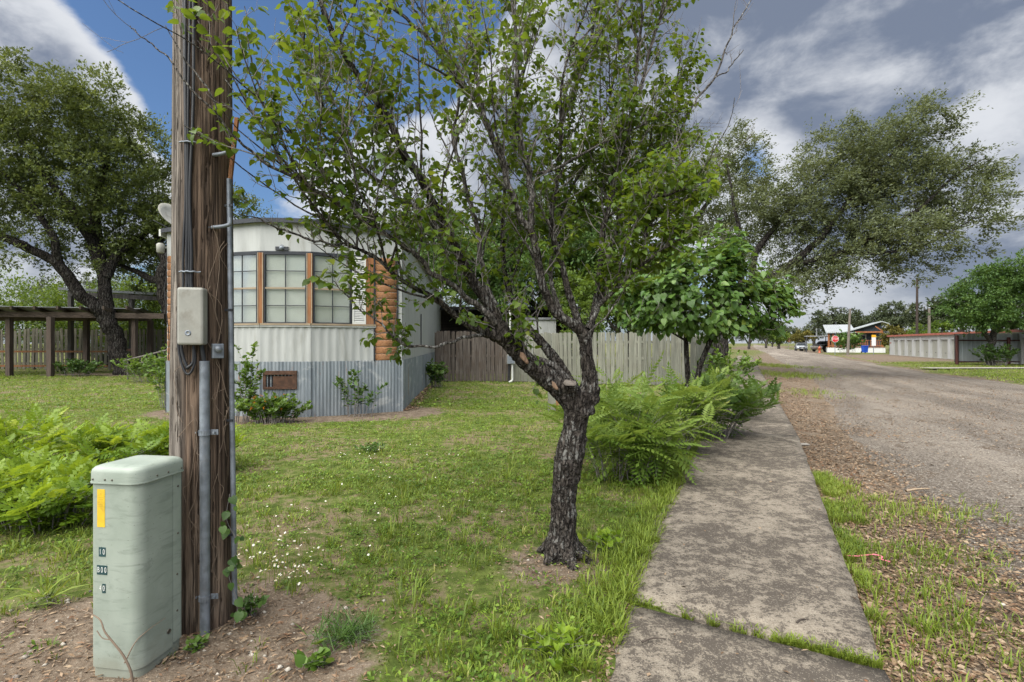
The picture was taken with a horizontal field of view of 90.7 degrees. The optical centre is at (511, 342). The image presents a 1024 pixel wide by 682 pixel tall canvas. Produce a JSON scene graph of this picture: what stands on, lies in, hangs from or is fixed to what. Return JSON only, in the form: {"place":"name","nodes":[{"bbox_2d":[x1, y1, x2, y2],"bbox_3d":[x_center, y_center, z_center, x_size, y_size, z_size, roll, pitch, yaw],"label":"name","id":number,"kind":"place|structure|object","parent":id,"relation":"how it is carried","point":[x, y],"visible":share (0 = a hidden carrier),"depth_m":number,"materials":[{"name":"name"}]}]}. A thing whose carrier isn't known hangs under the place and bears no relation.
{"place":"outdoors","nodes":[
{"label":"outdoors","id":0,"kind":"place"},
{"bbox_2d":[0,343,1023,681],"bbox_3d":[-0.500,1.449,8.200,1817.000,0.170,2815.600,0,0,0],"label":"ground","id":1,"kind":"structure","parent":0,"point":[328,601],"depth_m":3.46,"materials":[{"name":"green plant"}]},
{"bbox_2d":[0,445,66,484],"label":"sapling thicket","id":2,"kind":"object","parent":1,"relation":"on","point":[17,461],"visible":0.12,"depth_m":4.36,"materials":[{"name":"green plant"}]},
{"bbox_2d":[0,402,90,465],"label":"sapling thicket","id":3,"kind":"object","parent":1,"relation":"on","point":[47,431],"visible":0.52,"depth_m":5.38,"materials":[{"name":"green plant"}]},
{"bbox_2d":[0,556,91,609],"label":"weed","id":4,"kind":"object","parent":1,"relation":"on","point":[47,593],"visible":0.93,"depth_m":2.79,"materials":[{"name":"green plant"}]},
{"bbox_2d":[0,264,115,364],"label":"hackberry tree","id":5,"kind":"object","parent":1,"relation":"on","point":[21,296],"visible":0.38,"depth_m":30.11,"materials":[{"name":"green plant"}]},
{"bbox_2d":[0,444,123,536],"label":"sapling thicket","id":6,"kind":"object","parent":1,"relation":"on","point":[59,487],"visible":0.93,"depth_m":3.87,"materials":[{"name":"green plant"}]},
{"bbox_2d":[17,264,123,352],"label":"tree","id":7,"kind":"object","parent":1,"relation":"on","point":[84,282],"visible":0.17,"depth_m":68.61,"materials":[{"name":"green plant"}]},
{"bbox_2d":[45,358,104,375],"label":"leafy shrub","id":8,"kind":"object","parent":1,"relation":"on","point":[73,366],"visible":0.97,"depth_m":21.81,"materials":[{"name":"green plant"}]},
{"bbox_2d":[0,306,164,376],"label":"timber carport","id":9,"kind":"object","parent":1,"relation":"on","point":[10,315],"visible":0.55,"depth_m":22.78,"materials":[{"name":"brown wood"}]},
{"bbox_2d":[0,328,166,369],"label":"picket fence","id":10,"kind":"object","parent":1,"relation":"on","point":[34,355],"visible":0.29,"depth_m":27.27,"materials":[{"name":"wood"}]},
{"bbox_2d":[0,412,168,469],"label":"sapling thicket","id":11,"kind":"object","parent":1,"relation":"on","point":[105,442],"visible":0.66,"depth_m":5.04,"materials":[{"name":"green plant"}]},
{"bbox_2d":[0,45,171,374],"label":"live oak","id":12,"kind":"object","parent":1,"relation":"on","point":[101,184],"visible":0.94,"depth_m":22.41,"materials":[{"name":"green plant"}]},
{"bbox_2d":[22,269,164,359],"bbox_3d":[-23.650,-1.487,30.954,9.869,6.482,6.842,0,0,0],"label":"hackberry tree","id":13,"kind":"object","parent":1,"relation":"on","point":[122,288],"visible":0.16,"depth_m":30.02,"materials":[{"name":"green plant"}]},
{"bbox_2d":[58,287,156,371],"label":"open shed","id":14,"kind":"structure","parent":1,"relation":"on","point":[131,296],"depth_m":25.70,"materials":[{"name":"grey wood"}]},
{"bbox_2d":[81,609,164,681],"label":"bare stem","id":15,"kind":"object","parent":1,"relation":"on","point":[121,653],"visible":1,"depth_m":2.13,"materials":[{"name":"brown wood"}]},
{"bbox_2d":[90,326,164,364],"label":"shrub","id":16,"kind":"object","parent":1,"relation":"on","point":[128,352],"visible":0.06,"depth_m":32.10,"materials":[{"name":"green plant"}]},
{"bbox_2d":[90,455,183,678],"bbox_3d":[-1.695,1.030,2.295,0.260,0.999,0.264,0,0,8],"label":"equipment cabinet","id":17,"kind":"object","parent":1,"relation":"on","point":[136,547],"visible":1,"depth_m":2.19,"materials":[{"name":"green paint"}]},
{"bbox_2d":[111,261,163,323],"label":"tree","id":18,"kind":"object","parent":1,"relation":"on","point":[131,281],"visible":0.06,"depth_m":60.66,"materials":[{"name":"green plant"}]},
{"bbox_2d":[110,352,166,382],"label":"leafy shrub","id":19,"kind":"object","parent":1,"relation":"on","point":[146,364],"visible":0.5,"depth_m":18.34,"materials":[{"name":"green plant"}]},
{"bbox_2d":[118,277,166,353],"bbox_3d":[-20.358,-1.168,29.944,6.089,5.466,5.578,0,0,25],"label":"hackberry tree","id":20,"kind":"object","parent":1,"relation":"on","point":[155,323],"visible":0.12,"depth_m":29.05,"materials":[{"name":"green plant"}]},
{"bbox_2d":[123,349,166,379],"bbox_3d":[-13.699,0.748,19.503,3.807,1.503,0.073,0,0,18],"label":"ramp railing","id":21,"kind":"object","parent":1,"relation":"on","point":[143,362],"visible":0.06,"depth_m":19.75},
{"bbox_2d":[144,344,166,407],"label":"leafy shrub","id":22,"kind":"object","parent":1,"relation":"on","point":[160,374],"visible":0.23,"depth_m":11.02,"materials":[{"name":"green plant"}]},
{"bbox_2d":[73,182,274,324],"bbox_3d":[-16.734,-3.234,25.049,9.699,9.910,5.181,0,0,0],"label":"live oak","id":23,"kind":"object","parent":1,"relation":"on","point":[158,278],"visible":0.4,"depth_m":23.98,"materials":[{"name":"green plant"}]},
{"bbox_2d":[126,422,253,456],"bbox_3d":[-3.505,1.126,5.622,1.271,0.693,1.137,0,0,0],"label":"sapling thicket","id":24,"kind":"object","parent":1,"relation":"on","point":[160,429],"visible":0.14,"depth_m":5.40,"materials":[{"name":"green plant"}]},
{"bbox_2d":[182,633,209,653],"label":"weed","id":25,"kind":"object","parent":1,"relation":"on","point":[194,646],"visible":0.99,"depth_m":2.38,"materials":[{"name":"green plant"}]},
{"bbox_2d":[169,0,238,635],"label":"utility pole","id":26,"kind":"object","parent":1,"relation":"on","point":[202,416],"visible":0.8,"depth_m":2.53,"materials":[{"name":"wood"}]},
{"bbox_2d":[219,494,246,626],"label":"climbing vine","id":27,"kind":"object","parent":26,"relation":"attached to","point":[239,614],"visible":0.98,"depth_m":2.55,"materials":[{"name":"green plant"}]},
{"bbox_2d":[234,341,265,422],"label":"climbing shrub","id":28,"kind":"object","parent":1,"relation":"on","point":[247,382],"visible":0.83,"depth_m":9.27,"materials":[{"name":"green plant"}]},
{"bbox_2d":[237,592,269,616],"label":"weed","id":29,"kind":"object","parent":1,"relation":"on","point":[249,605],"visible":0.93,"depth_m":2.68,"materials":[{"name":"green plant"}]},
{"bbox_2d":[10,398,502,590],"bbox_3d":[-2.040,1.387,8.091,3.928,0.154,10.437,0,0,0],"label":"daisy patch","id":30,"kind":"object","parent":1,"relation":"on","point":[279,545],"visible":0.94,"depth_m":3.28,"materials":[{"name":"white plant"}]},
{"bbox_2d":[235,391,312,423],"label":"lantana shrub","id":31,"kind":"object","parent":1,"relation":"on","point":[272,408],"visible":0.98,"depth_m":9.09,"materials":[{"name":"green plant"}]},
{"bbox_2d":[153,203,441,416],"bbox_3d":[-5.454,-0.699,17.707,5.214,4.538,15.875,0,0,-5],"label":"mobile home","id":32,"kind":"object","parent":1,"relation":"on","point":[309,336],"visible":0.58,"depth_m":10.08,"materials":[{"name":"white metal"}]},
{"bbox_2d":[234,253,256,322],"bbox_3d":[-5.302,-1.075,10.131,0.780,1.480,0.320,0,0,14],"label":"window","id":33,"kind":"structure","parent":32,"relation":"in","point":[245,264],"depth_m":10.03,"materials":[{"name":"white glass"}]},
{"bbox_2d":[263,253,305,322],"bbox_3d":[-4.451,-1.075,9.949,0.820,1.380,0.075,0,0,-5],"label":"window","id":34,"kind":"structure","parent":32,"relation":"in","point":[284,295],"depth_m":9.97,"materials":[{"name":"white glass"}]},
{"bbox_2d":[313,253,351,325],"bbox_3d":[-3.672,-1.075,10.286,0.775,1.480,0.320,0,0,-28],"label":"window","id":35,"kind":"structure","parent":32,"relation":"in","point":[329,306],"depth_m":10.18,"materials":[{"name":"white glass"}]},
{"bbox_2d":[291,638,334,670],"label":"weed","id":36,"kind":"object","parent":1,"relation":"on","point":[314,660],"visible":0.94,"depth_m":2.22,"materials":[{"name":"green plant"}]},
{"bbox_2d":[292,596,388,655],"bbox_3d":[-0.805,1.401,2.490,0.529,0.230,0.455,0,0,0],"label":"weed","id":37,"kind":"object","parent":1,"relation":"on","point":[352,629],"visible":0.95,"depth_m":2.47,"materials":[{"name":"green plant"}]},
{"bbox_2d":[332,369,387,416],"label":"sapling","id":38,"kind":"object","parent":1,"relation":"on","point":[355,381],"visible":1,"depth_m":10.01,"materials":[{"name":"green plant"}]},
{"bbox_2d":[354,442,384,451],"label":"weed","id":39,"kind":"object","parent":1,"relation":"on","point":[373,446],"visible":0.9,"depth_m":6.72,"materials":[{"name":"green plant"}]},
{"bbox_2d":[286,199,464,286],"bbox_3d":[-8.955,-3.839,32.268,16.246,10.807,7.944,0,0,0],"label":"live oak","id":40,"kind":"object","parent":1,"relation":"on","point":[384,220],"depth_m":31.77,"materials":[{"name":"green plant"}]},
{"bbox_2d":[82,0,753,570],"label":"redbud tree","id":41,"kind":"object","parent":1,"relation":"on","point":[638,204],"visible":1,"depth_m":3.26,"materials":[{"name":"green plant"}]},
{"bbox_2d":[425,358,448,386],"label":"leafy shrub","id":42,"kind":"object","parent":1,"relation":"on","point":[434,370],"visible":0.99,"depth_m":16.32,"materials":[{"name":"green plant"}]},
{"bbox_2d":[435,331,510,381],"bbox_3d":[-1.471,0.590,18.856,2.868,2.120,0.177,0,0,4],"label":"picket fence","id":43,"kind":"object","parent":1,"relation":"on","point":[475,371],"visible":0.69,"depth_m":18.79,"materials":[{"name":"grey wood"}]},
{"bbox_2d":[441,285,526,306],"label":"tree","id":44,"kind":"object","parent":1,"relation":"on","point":[449,302],"visible":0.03,"depth_m":54.81,"materials":[{"name":"green plant"}]},
{"bbox_2d":[440,307,581,369],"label":"porch house","id":45,"kind":"structure","parent":1,"relation":"on","point":[449,323],"depth_m":27.00,"materials":[{"name":"brown"}]},
{"bbox_2d":[507,312,514,382],"bbox_3d":[-0.040,0.134,18.451,0.300,2.667,0.198,0,0,0],"label":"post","id":46,"kind":"object","parent":1,"relation":"on","point":[510,361],"visible":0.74,"depth_m":18.41,"materials":[{"name":"white plastic"}]},
{"bbox_2d":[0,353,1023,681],"bbox_3d":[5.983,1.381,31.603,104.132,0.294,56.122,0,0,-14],"label":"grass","id":47,"kind":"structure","parent":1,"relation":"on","point":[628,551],"depth_m":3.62,"materials":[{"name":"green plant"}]},
{"bbox_2d":[0,365,1023,681],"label":"leaf litter","id":48,"kind":"object","parent":1,"relation":"on","point":[946,671],"visible":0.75,"depth_m":3.04,"materials":[{"name":"brown plant"}]},
{"bbox_2d":[973,583,1023,594],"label":"dead twig","id":49,"kind":"object","parent":48,"relation":"on","point":[997,592],"visible":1,"depth_m":3.03,"materials":[{"name":"brown wood"}]},
{"bbox_2d":[0,412,1023,681],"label":"gravel","id":50,"kind":"structure","parent":1,"relation":"on","point":[604,570],"depth_m":5.14,"materials":[{"name":"grey gravel"}]},
{"bbox_2d":[408,181,632,370],"bbox_3d":[0.240,-3.189,23.609,11.551,9.479,5.508,0,0,0],"label":"hackberry tree","id":51,"kind":"object","parent":1,"relation":"on","point":[497,283],"visible":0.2,"depth_m":23.11,"materials":[{"name":"green plant"}]},
{"bbox_2d":[421,202,642,328],"bbox_3d":[1.146,-3.244,27.736,13.493,9.590,6.684,0,0,0],"label":"hackberry tree","id":52,"kind":"object","parent":1,"relation":"on","point":[532,302],"visible":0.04,"depth_m":27.12,"materials":[{"name":"green plant"}]},
{"bbox_2d":[525,318,555,355],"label":"white shed","id":53,"kind":"structure","parent":1,"relation":"on","point":[547,325],"depth_m":23.00,"materials":[{"name":"white metal"}]},
{"bbox_2d":[548,392,558,410],"bbox_3d":[0.885,1.165,10.800,0.230,0.670,0.180,0,0,0],"label":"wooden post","id":54,"kind":"object","parent":1,"relation":"on","point":[551,400],"visible":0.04,"depth_m":10.71,"materials":[{"name":"beige wood"}]},
{"bbox_2d":[518,620,600,672],"bbox_3d":[0.218,1.371,2.313,0.370,0.180,0.343,0,0,-19],"label":"weed","id":55,"kind":"object","parent":1,"relation":"on","point":[547,641],"visible":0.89,"depth_m":2.32,"materials":[{"name":"green plant"}]},
{"bbox_2d":[559,299,614,351],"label":"tree","id":56,"kind":"object","parent":1,"relation":"on","point":[584,318],"visible":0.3,"depth_m":19.40,"materials":[{"name":"green plant"}]},
{"bbox_2d":[556,269,626,354],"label":"tree","id":57,"kind":"object","parent":1,"relation":"on","point":[625,331],"visible":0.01,"depth_m":59.86,"materials":[{"name":"green plant"}]},
{"bbox_2d":[513,331,684,384],"bbox_3d":[3.017,0.630,17.837,6.284,2.040,0.960,0,0,10],"label":"picket fence","id":58,"kind":"object","parent":1,"relation":"on","point":[640,358],"visible":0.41,"depth_m":17.45,"materials":[{"name":"grey wood"}]},
{"bbox_2d":[577,527,621,550],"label":"weed","id":59,"kind":"object","parent":1,"relation":"on","point":[605,536],"visible":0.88,"depth_m":3.54,"materials":[{"name":"green plant"}]},
{"bbox_2d":[531,365,676,460],"bbox_3d":[1.113,0.834,6.345,1.772,1.277,1.423,0,0,0],"label":"feathery shrub","id":60,"kind":"object","parent":1,"relation":"on","point":[556,407],"visible":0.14,"depth_m":6.34,"materials":[{"name":"green plant"}]},
{"bbox_2d":[534,255,686,337],"bbox_3d":[4.249,-1.246,21.515,6.681,5.594,3.732,0,0,0],"label":"hackberry tree","id":61,"kind":"object","parent":1,"relation":"on","point":[582,290],"visible":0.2,"depth_m":21.10,"materials":[{"name":"green plant"}]},
{"bbox_2d":[531,350,725,488],"bbox_3d":[1.245,0.844,5.470,2.146,1.555,1.485,0,0,0],"label":"feathery shrub","id":62,"kind":"object","parent":1,"relation":"on","point":[643,427],"visible":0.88,"depth_m":5.25,"materials":[{"name":"green plant"}]},
{"bbox_2d":[548,107,777,366],"bbox_3d":[9.184,-6.413,30.948,14.974,15.953,7.414,0,0,0],"label":"live oak","id":63,"kind":"object","parent":1,"relation":"on","point":[715,209],"visible":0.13,"depth_m":29.73,"materials":[{"name":"green plant"}]},
{"bbox_2d":[651,285,709,352],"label":"tree","id":64,"kind":"object","parent":1,"relation":"on","point":[699,322],"visible":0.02,"depth_m":71.55,"materials":[{"name":"green plant"}]},
{"bbox_2d":[643,361,743,456],"bbox_3d":[2.241,0.843,6.497,1.412,1.258,1.381,0,0,0],"label":"feathery shrub","id":65,"kind":"object","parent":1,"relation":"on","point":[698,397],"visible":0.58,"depth_m":6.33,"materials":[{"name":"green plant"}]},
{"bbox_2d":[689,335,713,381],"bbox_3d":[9.847,0.639,25.388,0.228,2.021,16.975,0,0,25],"label":"picket fence","id":66,"kind":"object","parent":1,"relation":"on","point":[696,350],"visible":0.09,"depth_m":19.38,"materials":[{"name":"grey wood"}]},
{"bbox_2d":[601,217,805,440],"bbox_3d":[2.641,-0.167,7.281,2.805,3.357,1.744,0,0,0],"label":"young redbud","id":67,"kind":"object","parent":1,"relation":"on","point":[661,306],"visible":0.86,"depth_m":6.89,"materials":[{"name":"green plant"}]},
{"bbox_2d":[654,373,783,439],"bbox_3d":[3.155,0.959,7.735,2.075,1.028,1.664,0,0,0],"label":"leafy shrub","id":68,"kind":"object","parent":1,"relation":"on","point":[753,401],"visible":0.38,"depth_m":7.54,"materials":[{"name":"green plant"}]},
{"bbox_2d":[697,347,762,378],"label":"leafy shrub","id":69,"kind":"object","parent":1,"relation":"on","point":[719,361],"visible":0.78,"depth_m":19.07,"materials":[{"name":"green plant"}]},
{"bbox_2d":[690,362,772,417],"bbox_3d":[4.185,0.915,9.891,1.714,1.114,2.019,0,0,0],"label":"leafy shrub","id":70,"kind":"object","parent":1,"relation":"on","point":[717,370],"visible":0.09,"depth_m":9.61,"materials":[{"name":"green plant"}]},
{"bbox_2d":[731,329,768,348],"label":"tree","id":71,"kind":"object","parent":1,"relation":"on","point":[749,340],"visible":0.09,"depth_m":119.81,"materials":[{"name":"green plant"}]},
{"bbox_2d":[767,331,791,348],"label":"tree","id":72,"kind":"object","parent":1,"relation":"on","point":[779,340],"visible":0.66,"depth_m":119.37,"materials":[{"name":"green plant"}]},
{"bbox_2d":[785,325,811,343],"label":"tree","id":73,"kind":"object","parent":1,"relation":"on","point":[792,330],"visible":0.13,"depth_m":149.69,"materials":[{"name":"green plant"}]},
{"bbox_2d":[787,328,817,350],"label":"tree","id":74,"kind":"object","parent":1,"relation":"on","point":[799,336],"visible":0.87,"depth_m":95.78,"materials":[{"name":"green plant"}]},
{"bbox_2d":[801,320,827,344],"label":"tree","id":75,"kind":"object","parent":1,"relation":"on","point":[819,333],"visible":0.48,"depth_m":109.79,"materials":[{"name":"green plant"}]},
{"bbox_2d":[804,329,831,351],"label":"metal carport","id":76,"kind":"object","parent":1,"relation":"on","point":[812,336],"visible":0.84,"depth_m":80.07,"materials":[{"name":"grey metal"}]},
{"bbox_2d":[810,341,835,351],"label":"parked suv","id":77,"kind":"object","parent":1,"relation":"on","point":[823,345],"visible":0.69,"depth_m":83.11,"materials":[{"name":"black metal"}]},
{"bbox_2d":[810,306,855,339],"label":"tree","id":78,"kind":"object","parent":1,"relation":"on","point":[840,318],"visible":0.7,"depth_m":99.29,"materials":[{"name":"green plant"}]},
{"bbox_2d":[837,306,850,354],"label":"street light pole","id":79,"kind":"object","parent":1,"relation":"on","point":[848,337],"visible":0.94,"depth_m":61.89,"materials":[{"name":"metal"}]},
{"bbox_2d":[829,329,865,353],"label":"leafy shrub","id":80,"kind":"object","parent":1,"relation":"on","point":[854,339],"visible":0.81,"depth_m":66.11,"materials":[{"name":"green plant"}]},
{"bbox_2d":[823,321,889,352],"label":"blue house","id":81,"kind":"structure","parent":1,"relation":"on","point":[874,328],"depth_m":76.99,"materials":[{"name":"grey"}]},
{"bbox_2d":[694,82,1023,375],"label":"cedar elm","id":82,"kind":"object","parent":1,"relation":"on","point":[857,185],"visible":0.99,"depth_m":21.24,"materials":[{"name":"green plant"}]},
{"bbox_2d":[846,308,897,329],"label":"tree","id":83,"kind":"object","parent":1,"relation":"on","point":[859,321],"visible":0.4,"depth_m":100.58,"materials":[{"name":"green plant"}]},
{"bbox_2d":[872,335,875,354],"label":"yellow sign","id":84,"kind":"object","parent":1,"relation":"on","point":[873,340],"visible":0.88,"depth_m":60.96,"materials":[{"name":"metal"}]},
{"bbox_2d":[873,300,909,333],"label":"tree","id":85,"kind":"object","parent":1,"relation":"on","point":[884,308],"visible":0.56,"depth_m":103.41,"materials":[{"name":"green plant"}]},
{"bbox_2d":[876,323,910,353],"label":"tree","id":86,"kind":"object","parent":1,"relation":"on","point":[895,330],"visible":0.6,"depth_m":68.76,"materials":[{"name":"green plant"}]},
{"bbox_2d":[905,322,927,333],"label":"tree","id":87,"kind":"object","parent":1,"relation":"on","point":[911,331],"visible":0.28,"depth_m":81.57,"materials":[{"name":"green plant"}]},
{"bbox_2d":[915,277,918,333],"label":"telephone pole","id":88,"kind":"object","parent":1,"relation":"on","point":[916,330],"visible":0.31,"depth_m":65.92,"materials":[{"name":"brown wood"}]},
{"bbox_2d":[895,295,947,330],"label":"tree","id":89,"kind":"object","parent":1,"relation":"on","point":[911,317],"visible":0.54,"depth_m":97.66,"materials":[{"name":"green plant"}]},
{"bbox_2d":[928,307,930,332],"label":"telephone pole","id":90,"kind":"object","parent":1,"relation":"on","point":[929,320],"visible":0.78,"depth_m":65.87,"materials":[{"name":"wood"}]},
{"bbox_2d":[924,320,957,333],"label":"tree","id":91,"kind":"object","parent":1,"relation":"on","point":[943,326],"visible":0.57,"depth_m":71.57,"materials":[{"name":"green plant"}]},
{"bbox_2d":[909,288,982,331],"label":"tree","id":92,"kind":"object","parent":1,"relation":"on","point":[942,316],"visible":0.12,"depth_m":96.02,"materials":[{"name":"green plant"}]},
{"bbox_2d":[887,329,1023,364],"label":"storage building","id":93,"kind":"structure","parent":1,"relation":"on","point":[935,345],"depth_m":49.02,"materials":[{"name":"white metal"}]},
{"bbox_2d":[901,340,904,354],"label":"roll up door","id":94,"kind":"structure","parent":93,"relation":"in","point":[902,341],"depth_m":57.00,"materials":[{"name":"white metal"}]},
{"bbox_2d":[908,340,911,355],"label":"roll up door","id":95,"kind":"structure","parent":93,"relation":"in","point":[909,341],"depth_m":54.85,"materials":[{"name":"white metal"}]},
{"bbox_2d":[916,340,919,356],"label":"roll up door","id":96,"kind":"structure","parent":93,"relation":"in","point":[917,341],"depth_m":52.48,"materials":[{"name":"white metal"}]},
{"bbox_2d":[924,340,927,356],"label":"roll up door","id":97,"kind":"structure","parent":93,"relation":"in","point":[925,341],"depth_m":50.52,"materials":[{"name":"white metal"}]},
{"bbox_2d":[933,340,936,357],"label":"roll up door","id":98,"kind":"structure","parent":93,"relation":"in","point":[934,341],"depth_m":48.26,"materials":[{"name":"white metal"}]},
{"bbox_2d":[942,339,947,357],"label":"roll up door","id":99,"kind":"structure","parent":93,"relation":"in","point":[944,342],"depth_m":46.09,"materials":[{"name":"white metal"}]},
{"bbox_2d":[926,248,1023,364],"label":"hackberry tree","id":100,"kind":"object","parent":1,"relation":"on","point":[999,285],"visible":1,"depth_m":32.01,"materials":[{"name":"green plant"}]},
{"bbox_2d":[954,333,1019,363],"bbox_3d":[36.884,0.530,34.207,13.838,2.440,0.377,0,0,-1],"label":"metal fence","id":101,"kind":"object","parent":1,"relation":"on","point":[963,345],"visible":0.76,"depth_m":34.31,"materials":[{"name":"grey metal"}]},
{"bbox_2d":[968,343,1020,365],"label":"leafy shrub","id":102,"kind":"object","parent":1,"relation":"on","point":[1003,351],"visible":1,"depth_m":32.33,"materials":[{"name":"green plant"}]},
{"bbox_2d":[0,0,1023,343],"label":"sky","id":103,"kind":"structure","parent":0,"point":[799,61],"materials":[{"name":"blue"}]},
{"bbox_2d":[609,356,890,681],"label":"sidewalk","id":104,"kind":"structure","parent":0,"point":[789,548],"depth_m":3.05,"materials":[{"name":"concrete"}]},
{"bbox_2d":[752,345,1023,589],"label":"road","id":105,"kind":"structure","parent":0,"point":[862,388],"depth_m":8.37,"materials":[{"name":"grey asphalt"}]},
{"bbox_2d":[794,343,807,350],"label":"parked car","id":106,"kind":"object","parent":105,"relation":"on","point":[799,346],"visible":0.72,"depth_m":93.94,"materials":[{"name":"silver metal"}]},
{"bbox_2d":[920,367,1023,367],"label":"pavement","id":107,"kind":"structure","parent":0,"point":[971,367],"depth_m":28.77,"materials":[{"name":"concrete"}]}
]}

